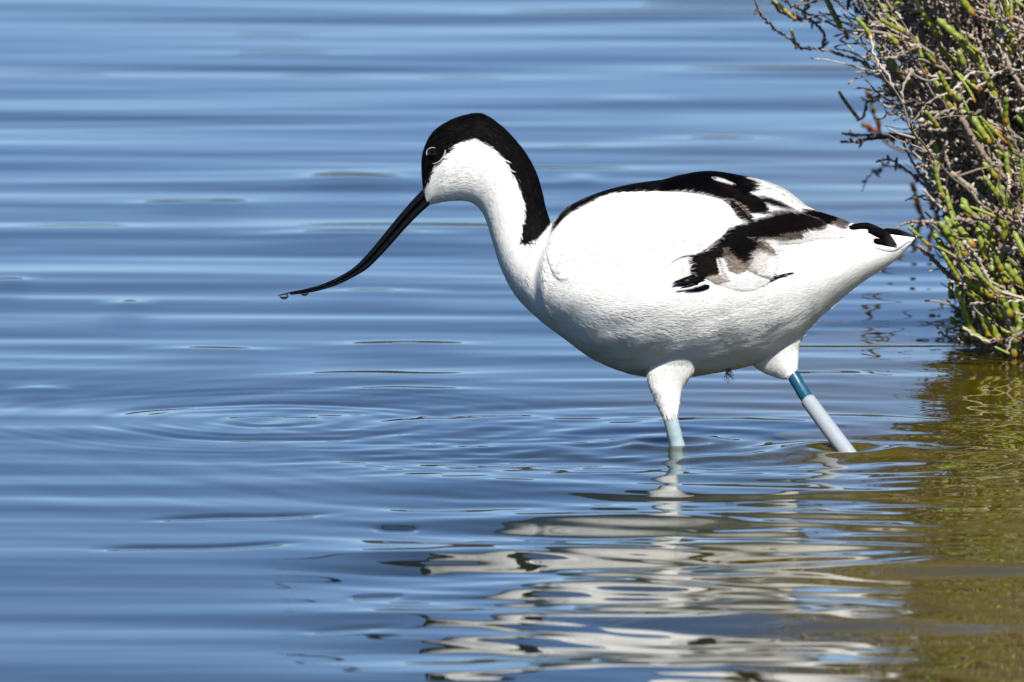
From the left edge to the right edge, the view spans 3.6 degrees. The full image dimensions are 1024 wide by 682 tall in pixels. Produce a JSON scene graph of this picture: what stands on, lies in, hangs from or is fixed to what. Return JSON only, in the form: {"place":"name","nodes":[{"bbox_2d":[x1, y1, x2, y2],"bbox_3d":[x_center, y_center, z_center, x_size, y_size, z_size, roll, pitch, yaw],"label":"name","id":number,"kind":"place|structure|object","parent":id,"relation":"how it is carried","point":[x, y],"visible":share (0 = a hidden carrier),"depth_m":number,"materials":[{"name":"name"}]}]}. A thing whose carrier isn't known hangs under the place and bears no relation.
{"place":"outdoors","nodes":[
{"label":"outdoors","id":0,"kind":"place"},
{"bbox_2d":[0,0,1023,681],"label":"water","id":1,"kind":"structure","parent":0,"point":[426,446],"depth_m":8.22,"materials":[{"name":"blue liquid"}]},
{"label":"pond bottom","id":2,"kind":"structure","parent":0,"visible":0},
{"bbox_2d":[285,113,916,451],"bbox_3d":[0.041,0.013,7.999,0.310,0.248,0.089,0,6,0],"label":"pied avocet","id":3,"kind":"object","parent":2,"relation":"on","point":[668,288],"visible":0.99,"depth_m":7.97,"materials":[{"name":"white"}]},
{"bbox_2d":[279,293,288,299],"bbox_3d":[-0.110,-0.022,7.998,0.005,0.003,0.004,0,6,0],"label":"water drop","id":4,"kind":"object","parent":3,"relation":"hanging from","point":[283,296],"visible":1,"depth_m":8.00,"materials":[{"name":"white"}]},
{"bbox_2d":[753,0,1023,356],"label":"glasswort shrub","id":5,"kind":"object","parent":2,"relation":"on","point":[968,103],"visible":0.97,"depth_m":8.42,"materials":[{"name":"green plant"}]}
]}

